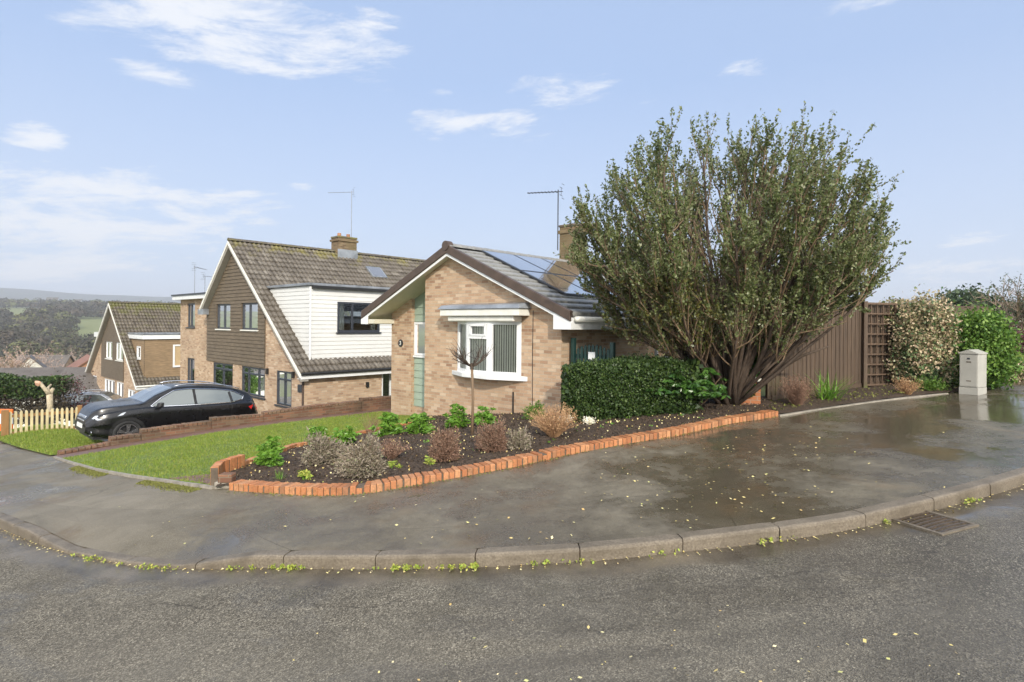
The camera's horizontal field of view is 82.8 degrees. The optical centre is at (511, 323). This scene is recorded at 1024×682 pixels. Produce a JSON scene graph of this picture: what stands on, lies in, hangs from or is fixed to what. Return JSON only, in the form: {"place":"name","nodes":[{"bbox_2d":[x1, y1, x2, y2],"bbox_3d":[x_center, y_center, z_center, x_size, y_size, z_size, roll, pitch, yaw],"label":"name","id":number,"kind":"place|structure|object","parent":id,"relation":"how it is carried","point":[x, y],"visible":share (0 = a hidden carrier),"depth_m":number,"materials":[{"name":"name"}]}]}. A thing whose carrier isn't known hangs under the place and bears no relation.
{"place":"outdoors","nodes":[
{"label":"outdoors","id":0,"kind":"place"},
{"bbox_2d":[52,408,390,457],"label":"garden path","id":1,"kind":"structure","parent":0,"point":[194,434],"depth_m":14.89,"materials":[{"name":"grey concrete"}]},
{"bbox_2d":[63,411,412,487],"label":"lawn","id":2,"kind":"structure","parent":0,"point":[215,457],"depth_m":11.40,"materials":[{"name":"green plant"}]},
{"bbox_2d":[169,474,209,483],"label":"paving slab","id":3,"kind":"structure","parent":2,"relation":"on","point":[192,478],"depth_m":8.17,"materials":[{"name":"grey concrete"}]},
{"bbox_2d":[0,307,764,558],"bbox_3d":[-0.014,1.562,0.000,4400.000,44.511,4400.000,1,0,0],"label":"ground","id":4,"kind":"structure","parent":0,"point":[89,325],"depth_m":513.28,"materials":[{"name":"green plant"}]},
{"bbox_2d":[0,353,44,367],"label":"bare tree","id":5,"kind":"object","parent":4,"relation":"on","point":[21,365],"visible":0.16,"depth_m":90.09,"materials":[{"name":"brown plant"}]},
{"bbox_2d":[14,355,46,367],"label":"house","id":6,"kind":"structure","parent":4,"relation":"on","point":[37,363],"depth_m":92.17,"materials":[{"name":"white paint"}]},
{"bbox_2d":[0,343,62,367],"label":"bare tree","id":7,"kind":"object","parent":4,"relation":"on","point":[18,360],"visible":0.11,"depth_m":104.74,"materials":[{"name":"plant"}]},
{"bbox_2d":[12,355,74,367],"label":"house roof","id":8,"kind":"structure","parent":4,"relation":"on","point":[65,360],"depth_m":111.54,"materials":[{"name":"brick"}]},
{"bbox_2d":[35,381,54,416],"bbox_3d":[-18.911,3.025,23.490,0.642,1.490,0.503,0,0,-42],"label":"pollarded tree","id":9,"kind":"object","parent":4,"relation":"on","point":[49,394],"visible":0.94,"depth_m":23.41,"materials":[{"name":"beige plant"}]},
{"bbox_2d":[0,367,100,428],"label":"garage block","id":10,"kind":"structure","parent":4,"relation":"on","point":[44,371],"depth_m":43.35,"materials":[{"name":"white paint"}]},
{"bbox_2d":[45,368,101,418],"bbox_3d":[-26.029,3.970,33.876,4.128,3.358,1.584,1,0,0],"label":"red stemmed shrub","id":11,"kind":"object","parent":4,"relation":"on","point":[77,389],"visible":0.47,"depth_m":33.81,"materials":[{"name":"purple plant"}]},
{"bbox_2d":[67,354,89,366],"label":"house","id":12,"kind":"structure","parent":4,"relation":"on","point":[82,361],"depth_m":95.33,"materials":[{"name":"red brick"}]},
{"bbox_2d":[85,301,180,397],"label":"chalet house","id":13,"kind":"structure","parent":4,"relation":"on","point":[136,348],"depth_m":39.18,"materials":[{"name":"brown brick"}]},
{"bbox_2d":[105,341,112,359],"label":"window","id":14,"kind":"structure","parent":13,"relation":"in","point":[108,344],"depth_m":40.72,"materials":[{"name":"white plastic"}]},
{"bbox_2d":[105,378,114,392],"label":"window","id":15,"kind":"structure","parent":13,"relation":"in","point":[109,384],"depth_m":40.69,"materials":[{"name":"white plastic"}]},
{"bbox_2d":[115,342,122,361],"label":"window","id":16,"kind":"structure","parent":13,"relation":"in","point":[119,349],"depth_m":39.15,"materials":[{"name":"white plastic"}]},
{"bbox_2d":[117,381,123,396],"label":"window","id":17,"kind":"structure","parent":13,"relation":"in","point":[120,385],"depth_m":38.88,"materials":[{"name":"white plastic"}]},
{"bbox_2d":[137,346,140,359],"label":"window","id":18,"kind":"structure","parent":13,"relation":"in","point":[138,347],"depth_m":37.13,"materials":[{"name":"white plastic"}]},
{"bbox_2d":[0,297,350,365],"bbox_3d":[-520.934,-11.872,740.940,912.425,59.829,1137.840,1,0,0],"label":"woodland","id":19,"kind":"object","parent":4,"relation":"on","point":[76,339],"visible":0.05,"depth_m":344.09,"materials":[{"name":"green plant"}]},
{"bbox_2d":[57,395,390,454],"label":"garden wall","id":20,"kind":"structure","parent":4,"relation":"on","point":[360,405],"depth_m":15.92,"materials":[{"name":"red brick"}]},
{"bbox_2d":[171,187,424,413],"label":"chalet house","id":21,"kind":"structure","parent":4,"relation":"on","point":[267,326],"depth_m":23.71,"materials":[{"name":"brown brick"}]},
{"bbox_2d":[185,303,194,327],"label":"window","id":22,"kind":"structure","parent":21,"relation":"in","point":[191,306],"depth_m":29.11,"materials":[{"name":"grey glass"}]},
{"bbox_2d":[188,358,194,382],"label":"window","id":23,"kind":"structure","parent":21,"relation":"in","point":[190,360],"depth_m":29.12,"materials":[{"name":"grey glass"}]},
{"bbox_2d":[215,304,230,329],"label":"window","id":24,"kind":"structure","parent":21,"relation":"in","point":[223,323],"depth_m":25.64,"materials":[{"name":"grey glass"}]},
{"bbox_2d":[213,362,232,387],"bbox_3d":[-12.751,2.303,25.773,2.280,1.122,0.310,1,0,42],"label":"window","id":25,"kind":"structure","parent":21,"relation":"in","point":[223,373],"depth_m":25.70,"materials":[{"name":"clear glass"}]},
{"bbox_2d":[240,303,257,330],"bbox_3d":[-10.685,-0.284,23.864,1.650,1.152,0.310,1,0,42],"label":"window","id":26,"kind":"structure","parent":21,"relation":"in","point":[250,310],"depth_m":23.85,"materials":[{"name":"clear glass"}]},
{"bbox_2d":[242,366,264,399],"bbox_3d":[-10.489,2.373,23.704,2.290,1.222,0.310,1,0,42],"label":"window","id":27,"kind":"structure","parent":21,"relation":"in","point":[253,378],"depth_m":23.65,"materials":[{"name":"clear glass"}]},
{"bbox_2d":[274,370,291,407],"bbox_3d":[-8.521,2.455,21.909,1.320,1.352,0.310,1,0,42],"label":"window","id":28,"kind":"structure","parent":21,"relation":"in","point":[284,380],"depth_m":21.84,"materials":[{"name":"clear glass"}]},
{"bbox_2d":[336,302,381,333],"bbox_3d":[-6.061,-0.234,22.805,0.310,1.212,2.020,1,0,42],"label":"window","id":29,"kind":"structure","parent":21,"relation":"in","point":[340,305],"depth_m":22.48,"materials":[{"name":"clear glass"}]},
{"bbox_2d":[284,539,682,560],"bbox_3d":[-1.029,2.994,13.080,59.086,5.221,16.153,0,0,6],"label":"kerb bedding","id":30,"kind":"object","parent":4,"relation":"on","point":[579,551],"visible":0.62,"depth_m":4.87,"materials":[{"name":"concrete"}]},
{"bbox_2d":[0,467,1023,568],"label":"kerb","id":31,"kind":"structure","parent":30,"relation":"on","point":[732,536],"depth_m":5.05,"materials":[{"name":"concrete"}]},
{"bbox_2d":[361,184,679,415],"bbox_3d":[2.232,-0.551,18.229,7.586,7.540,11.515,0,0,42],"label":"bungalow","id":32,"kind":"object","parent":4,"relation":"on","point":[527,317],"visible":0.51,"depth_m":13.91,"materials":[{"name":"brick"}]},
{"bbox_2d":[413,322,424,357],"bbox_3d":[-2.234,0.445,16.005,1.300,0.982,0.310,1,0,42],"label":"window","id":33,"kind":"structure","parent":32,"relation":"in","point":[419,327],"depth_m":16.20,"materials":[{"name":"white plastic"}]},
{"bbox_2d":[452,321,526,381],"bbox_3d":[-0.661,0.599,13.429,2.469,1.310,0.407,1,0,42],"label":"bow window","id":34,"kind":"structure","parent":32,"relation":"in","point":[469,332],"depth_m":13.15,"materials":[{"name":"white plastic"}]},
{"bbox_2d":[648,332,668,357],"bbox_3d":[3.830,0.562,15.187,0.180,1.052,1.320,1,0,42],"label":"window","id":35,"kind":"structure","parent":32,"relation":"in","point":[651,349],"depth_m":15.11,"materials":[{"name":"plastic"}]},
{"bbox_2d":[934,283,1016,326],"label":"conifer tree","id":36,"kind":"object","parent":4,"relation":"on","point":[952,296],"visible":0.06,"depth_m":42.35,"materials":[{"name":"green plant"}]},
{"bbox_2d":[962,271,1023,331],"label":"bare tree","id":37,"kind":"object","parent":4,"relation":"on","point":[1018,314],"visible":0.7,"depth_m":38.63,"materials":[{"name":"grey plant"}]},
{"bbox_2d":[0,288,929,315],"bbox_3d":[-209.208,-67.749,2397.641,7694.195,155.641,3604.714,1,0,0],"label":"hills","id":38,"kind":"structure","parent":0,"point":[15,293],"depth_m":2445.09,"materials":[{"name":"green plant"}]},
{"bbox_2d":[215,396,779,486],"bbox_3d":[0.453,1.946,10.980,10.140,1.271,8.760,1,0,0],"label":"garden soil","id":39,"kind":"structure","parent":0,"point":[321,471],"depth_m":9.11,"materials":[{"name":"brown soil"}]},
{"bbox_2d":[252,435,286,466],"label":"hellebore plant","id":40,"kind":"object","parent":39,"relation":"on","point":[269,456],"visible":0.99,"depth_m":8.32,"materials":[{"name":"green plant"}]},
{"bbox_2d":[297,469,313,479],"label":"weed plant","id":41,"kind":"object","parent":39,"relation":"on","point":[305,473],"visible":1,"depth_m":7.59,"materials":[{"name":"green plant"}]},
{"bbox_2d":[210,422,410,484],"bbox_3d":[-3.489,2.128,10.313,0.954,0.488,5.385,1,0,19],"label":"brick return","id":42,"kind":"object","parent":39,"relation":"on","point":[229,464],"visible":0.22,"depth_m":8.18,"materials":[{"name":"orange brick"}]},
{"bbox_2d":[306,426,329,444],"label":"hellebore plant","id":43,"kind":"object","parent":39,"relation":"on","point":[312,430],"visible":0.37,"depth_m":10.59,"materials":[{"name":"green plant"}]},
{"bbox_2d":[296,427,352,466],"bbox_3d":[-2.688,1.738,8.312,0.751,0.563,0.767,0,0,41],"label":"lavender bush","id":44,"kind":"object","parent":39,"relation":"on","point":[319,451],"visible":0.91,"depth_m":8.21,"materials":[{"name":"grey plant"}]},
{"bbox_2d":[331,425,361,444],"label":"hellebore plant","id":45,"kind":"object","parent":39,"relation":"on","point":[350,434],"visible":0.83,"depth_m":10.15,"materials":[{"name":"green plant"}]},
{"bbox_2d":[329,426,394,478],"bbox_3d":[-1.977,1.654,7.628,0.757,0.701,0.761,1,0,33],"label":"lavender bush","id":46,"kind":"object","parent":39,"relation":"on","point":[360,459],"visible":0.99,"depth_m":7.51,"materials":[{"name":"grey plant"}]},
{"bbox_2d":[356,409,381,432],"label":"dry grass clump","id":47,"kind":"object","parent":39,"relation":"on","point":[371,422],"visible":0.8,"depth_m":11.68,"materials":[{"name":"beige plant"}]},
{"bbox_2d":[368,412,402,436],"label":"hellebore plant","id":48,"kind":"object","parent":39,"relation":"on","point":[388,425],"visible":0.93,"depth_m":10.96,"materials":[{"name":"green plant"}]},
{"bbox_2d":[387,460,402,467],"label":"weed plant","id":49,"kind":"object","parent":39,"relation":"on","point":[392,463],"visible":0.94,"depth_m":7.82,"materials":[{"name":"green plant"}]},
{"bbox_2d":[381,437,412,459],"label":"twiggy shrub","id":50,"kind":"object","parent":39,"relation":"on","point":[389,452],"visible":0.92,"depth_m":8.28,"materials":[{"name":"brown plant"}]},
{"bbox_2d":[402,412,437,433],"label":"hellebore plant","id":51,"kind":"object","parent":39,"relation":"on","point":[420,419],"visible":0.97,"depth_m":10.80,"materials":[{"name":"green plant"}]},
{"bbox_2d":[423,456,435,464],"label":"weed plant","id":52,"kind":"object","parent":39,"relation":"on","point":[428,461],"visible":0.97,"depth_m":7.91,"materials":[{"name":"green plant"}]},
{"bbox_2d":[428,424,464,461],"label":"twiggy shrub","id":53,"kind":"object","parent":39,"relation":"on","point":[445,446],"visible":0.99,"depth_m":8.04,"materials":[{"name":"brown plant"}]},
{"bbox_2d":[441,403,470,427],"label":"hellebore plant","id":54,"kind":"object","parent":39,"relation":"on","point":[454,420],"visible":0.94,"depth_m":11.21,"materials":[{"name":"green plant"}]},
{"bbox_2d":[446,338,493,434],"bbox_3d":[-0.741,1.071,10.036,0.804,1.694,0.708,1,0,-20],"label":"young standard tree","id":55,"kind":"object","parent":39,"relation":"on","point":[465,362],"visible":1,"depth_m":10.01,"materials":[{"name":"brown plant"}]},
{"bbox_2d":[474,406,497,425],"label":"hellebore plant","id":56,"kind":"object","parent":39,"relation":"on","point":[485,415],"visible":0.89,"depth_m":11.16,"materials":[{"name":"green plant"}]},
{"bbox_2d":[473,412,509,452],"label":"twiggy shrub","id":57,"kind":"object","parent":39,"relation":"on","point":[492,438],"visible":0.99,"depth_m":8.43,"materials":[{"name":"brown plant"}]},
{"bbox_2d":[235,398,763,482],"bbox_3d":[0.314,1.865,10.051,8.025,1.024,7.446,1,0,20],"label":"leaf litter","id":58,"kind":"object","parent":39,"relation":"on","point":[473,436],"visible":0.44,"depth_m":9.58,"materials":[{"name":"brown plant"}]},
{"bbox_2d":[229,410,777,495],"bbox_3d":[0.623,1.861,8.358,8.666,0.760,1.247,0,0,-18],"label":"brick edging","id":59,"kind":"object","parent":39,"relation":"on","point":[310,489],"visible":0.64,"depth_m":7.54,"materials":[{"name":"orange brick"}]},
{"bbox_2d":[506,425,533,450],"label":"lavender bush","id":60,"kind":"object","parent":39,"relation":"on","point":[520,439],"visible":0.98,"depth_m":8.50,"materials":[{"name":"grey plant"}]},
{"bbox_2d":[521,400,545,419],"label":"green shrub","id":61,"kind":"object","parent":39,"relation":"on","point":[536,405],"visible":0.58,"depth_m":11.47,"materials":[{"name":"green plant"}]},
{"bbox_2d":[385,412,702,462],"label":"seedlings","id":62,"kind":"object","parent":39,"relation":"on","point":[555,439],"visible":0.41,"depth_m":9.68,"materials":[{"name":"green plant"}]},
{"bbox_2d":[525,400,583,436],"bbox_3d":[0.669,1.512,9.189,0.972,0.576,0.988,1,0,0],"label":"dry spirea","id":63,"kind":"object","parent":39,"relation":"on","point":[550,427],"visible":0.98,"depth_m":9.10,"materials":[{"name":"brown plant"}]},
{"bbox_2d":[583,416,595,424],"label":"snowdrop clump","id":64,"kind":"object","parent":39,"relation":"on","point":[590,421],"visible":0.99,"depth_m":10.05,"materials":[{"name":"white plant"}]},
{"bbox_2d":[571,338,615,363],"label":"garden gate","id":65,"kind":"structure","parent":39,"relation":"on","point":[591,354],"depth_m":11.87,"materials":[{"name":"green paint"}]},
{"bbox_2d":[559,348,703,422],"bbox_3d":[2.195,1.239,10.908,2.621,1.568,1.484,1,0,0],"label":"clipped hedge","id":66,"kind":"object","parent":39,"relation":"on","point":[606,389],"visible":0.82,"depth_m":10.42,"materials":[{"name":"green plant"}]},
{"bbox_2d":[644,367,730,411],"bbox_3d":[3.174,1.224,10.526,1.821,0.926,1.109,1,0,0],"label":"laurel shrub","id":67,"kind":"object","parent":39,"relation":"on","point":[711,388],"visible":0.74,"depth_m":10.26,"materials":[{"name":"green plant"}]},
{"bbox_2d":[553,100,910,404],"bbox_3d":[4.018,-1.298,11.169,6.256,5.752,5.430,0,0,22],"label":"evergreen tree","id":68,"kind":"object","parent":39,"relation":"on","point":[744,320],"visible":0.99,"depth_m":10.08,"materials":[{"name":"green plant"}]},
{"bbox_2d":[742,379,760,404],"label":"brick pillar","id":69,"kind":"structure","parent":39,"relation":"on","point":[756,399],"depth_m":10.82,"materials":[{"name":"orange brick"}]},
{"bbox_2d":[0,485,1023,681],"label":"road","id":70,"kind":"structure","parent":0,"point":[68,618],"depth_m":4.00,"materials":[{"name":"grey asphalt"}]},
{"bbox_2d":[2,484,1023,573],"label":"gutter litter","id":71,"kind":"object","parent":70,"relation":"on","point":[486,566],"visible":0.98,"depth_m":5.07,"materials":[{"name":"yellow plant"}]},
{"bbox_2d":[70,497,981,571],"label":"kerb weeds","id":72,"kind":"object","parent":70,"relation":"on","point":[474,565],"visible":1,"depth_m":4.95,"materials":[{"name":"green plant"}]},
{"bbox_2d":[293,603,959,681],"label":"road litter","id":73,"kind":"object","parent":70,"relation":"on","point":[588,627],"visible":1,"depth_m":3.35,"materials":[{"name":"yellow plant"}]},
{"bbox_2d":[891,510,978,535],"bbox_3d":[3.734,1.770,5.149,0.470,0.041,0.470,-3,0,-20],"label":"drain grating","id":74,"kind":"object","parent":70,"relation":"on","point":[968,525],"visible":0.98,"depth_m":5.12,"materials":[{"name":"metal"}]},
{"bbox_2d":[0,379,1023,559],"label":"footway","id":75,"kind":"structure","parent":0,"point":[981,437],"depth_m":6.61,"materials":[{"name":"concrete"}]},
{"bbox_2d":[0,409,12,430],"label":"road barrier","id":76,"kind":"object","parent":75,"relation":"on","point":[11,410],"visible":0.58,"depth_m":19.21,"materials":[{"name":"orange plastic"}]},
{"bbox_2d":[0,372,83,424],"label":"ivy hedge","id":77,"kind":"object","parent":75,"relation":"on","point":[18,388],"visible":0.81,"depth_m":32.00,"materials":[{"name":"green plant"}]},
{"bbox_2d":[0,425,103,454],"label":"front grass","id":78,"kind":"structure","parent":75,"relation":"on","point":[44,440],"depth_m":15.98,"materials":[{"name":"green plant"}]},
{"bbox_2d":[1,405,81,435],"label":"picket fence","id":79,"kind":"object","parent":78,"relation":"on","point":[7,416],"visible":0.6,"depth_m":17.95,"materials":[{"name":"yellow wood"}]},
{"bbox_2d":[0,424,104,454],"bbox_3d":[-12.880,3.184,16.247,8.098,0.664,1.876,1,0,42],"label":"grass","id":80,"kind":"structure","parent":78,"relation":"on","point":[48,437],"depth_m":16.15,"materials":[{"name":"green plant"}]},
{"bbox_2d":[53,456,213,488],"bbox_3d":[-7.007,2.558,10.066,7.958,0.926,0.225,1,0,40],"label":"lawn edging","id":81,"kind":"object","parent":75,"relation":"on","point":[206,486],"visible":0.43,"depth_m":8.90,"materials":[{"name":"concrete"}]},
{"bbox_2d":[68,465,201,492],"bbox_3d":[-6.231,2.420,9.137,5.338,0.570,0.390,1,0,39],"label":"moss","id":82,"kind":"object","parent":75,"relation":"on","point":[94,473],"visible":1,"depth_m":8.26,"materials":[{"name":"green plant"}]},
{"bbox_2d":[214,472,235,488],"bbox_3d":[-3.773,2.072,7.653,0.230,0.215,0.180,1,0,0],"label":"stone lump","id":83,"kind":"object","parent":75,"relation":"on","point":[226,477],"visible":0.8,"depth_m":7.57,"materials":[{"name":"concrete"}]},
{"bbox_2d":[228,416,778,496],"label":"edging litter","id":84,"kind":"object","parent":75,"relation":"on","point":[496,470],"visible":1,"depth_m":7.56,"materials":[{"name":"brown plant"}]},
{"bbox_2d":[119,426,944,544],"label":"fallen leaves","id":85,"kind":"object","parent":75,"relation":"on","point":[641,503],"visible":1,"depth_m":6.05,"materials":[{"name":"yellow plant"}]},
{"bbox_2d":[778,393,947,416],"bbox_3d":[6.590,1.518,10.772,4.143,0.358,0.106,0,0,-19],"label":"footway edging","id":86,"kind":"object","parent":75,"relation":"on","point":[787,414],"visible":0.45,"depth_m":10.71,"materials":[{"name":"concrete"}]},
{"bbox_2d":[770,382,959,413],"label":"fence border soil","id":87,"kind":"structure","parent":75,"relation":"on","point":[816,404],"depth_m":11.16,"materials":[{"name":"brown soil"}]},
{"bbox_2d":[772,375,820,405],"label":"twiggy shrub","id":88,"kind":"object","parent":87,"relation":"on","point":[797,394],"visible":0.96,"depth_m":10.62,"materials":[{"name":"brown plant"}]},
{"bbox_2d":[765,302,861,400],"bbox_3d":[6.185,0.614,11.744,2.791,2.270,0.156,0,0,-24],"label":"board fence","id":89,"kind":"object","parent":87,"relation":"on","point":[840,357],"visible":0.37,"depth_m":11.84,"materials":[{"name":"brown wood"}]},
{"bbox_2d":[800,371,854,400],"bbox_3d":[6.097,1.138,11.049,1.093,0.729,1.031,0,0,-37],"label":"strap leaved plant","id":90,"kind":"object","parent":87,"relation":"on","point":[827,393],"visible":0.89,"depth_m":11.01,"materials":[{"name":"green plant"}]},
{"bbox_2d":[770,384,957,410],"bbox_3d":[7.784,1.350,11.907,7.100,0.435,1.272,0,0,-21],"label":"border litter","id":91,"kind":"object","parent":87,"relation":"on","point":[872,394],"visible":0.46,"depth_m":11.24,"materials":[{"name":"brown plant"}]},
{"bbox_2d":[861,301,867,387],"bbox_3d":[7.406,0.512,12.185,0.080,1.974,0.090,1,0,0],"label":"fence end post","id":92,"kind":"object","parent":87,"relation":"on","point":[864,369],"visible":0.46,"depth_m":12.14,"materials":[{"name":"brown wood"}]},
{"bbox_2d":[867,302,896,385],"bbox_3d":[7.851,0.428,12.371,0.900,1.759,0.055,1,0,-19],"label":"trellis","id":93,"kind":"object","parent":92,"relation":"attached to","point":[882,343],"visible":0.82,"depth_m":12.36,"materials":[{"name":"brown wood"}]},
{"bbox_2d":[889,375,922,394],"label":"dry fern","id":94,"kind":"object","parent":87,"relation":"on","point":[904,388],"visible":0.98,"depth_m":11.36,"materials":[{"name":"brown plant"}]},
{"bbox_2d":[883,283,973,388],"bbox_3d":[8.681,0.284,12.178,1.698,2.294,1.336,1,0,0],"label":"climbing shrub","id":95,"kind":"object","parent":87,"relation":"on","point":[924,342],"visible":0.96,"depth_m":11.92,"materials":[{"name":"beige plant"}]},
{"bbox_2d":[867,304,991,383],"bbox_3d":[9.351,0.582,12.984,4.139,2.000,0.040,1,0,-19],"label":"panel fence","id":96,"kind":"object","parent":87,"relation":"on","point":[879,347],"visible":0.17,"depth_m":12.47,"materials":[{"name":"brown wood"}]},
{"bbox_2d":[878,296,911,332],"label":"fence top shrub","id":97,"kind":"object","parent":96,"relation":"on","point":[893,311],"visible":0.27,"depth_m":12.53,"materials":[{"name":"green plant"}]},
{"bbox_2d":[910,374,948,390],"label":"green plant","id":98,"kind":"object","parent":87,"relation":"on","point":[935,384],"visible":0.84,"depth_m":11.64,"materials":[{"name":"green plant"}]},
{"bbox_2d":[937,298,1023,389],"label":"evergreen shrub","id":99,"kind":"object","parent":87,"relation":"on","point":[994,338],"visible":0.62,"depth_m":11.62,"materials":[{"name":"green plant"}]},
{"bbox_2d":[958,349,987,395],"bbox_3d":[9.007,0.935,11.338,0.434,0.874,0.334,0,0,-32],"label":"telecom cabinet","id":100,"kind":"object","parent":75,"relation":"on","point":[972,371],"visible":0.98,"depth_m":11.22,"materials":[{"name":"grey paint"}]},
{"bbox_2d":[1009,360,1023,380],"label":"border plants","id":101,"kind":"object","parent":75,"relation":"on","point":[1020,377],"visible":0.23,"depth_m":12.88,"materials":[{"name":"green plant"}]},
{"bbox_2d":[0,0,1023,302],"label":"sky","id":102,"kind":"structure","parent":0,"point":[138,138],"materials":[{"name":"blue"}]},
{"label":"driveway","id":103,"kind":"structure","parent":0,"visible":0},
{"bbox_2d":[75,380,257,439],"bbox_3d":[-9.801,2.497,16.800,2.160,1.666,4.415,0,-5,42],"label":"parked car","id":104,"kind":"object","parent":103,"relation":"on","point":[165,404],"visible":0.87,"depth_m":16.02,"materials":[{"name":"black paint"}]},
{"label":"lower street","id":105,"kind":"structure","parent":0,"visible":0},
{"bbox_2d":[55,389,124,419],"bbox_3d":[-25.748,4.993,36.299,4.415,1.666,2.160,0,0,-16],"label":"parked car","id":106,"kind":"object","parent":105,"relation":"on","point":[102,395],"visible":0.28,"depth_m":35.62,"materials":[{"name":"grey paint"}]},
{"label":"neighbour lawn","id":107,"kind":"structure","parent":0,"visible":0},
{"bbox_2d":[1009,325,1023,352],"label":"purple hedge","id":108,"kind":"object","parent":107,"relation":"on","point":[1021,343],"visible":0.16,"depth_m":22.68,"materials":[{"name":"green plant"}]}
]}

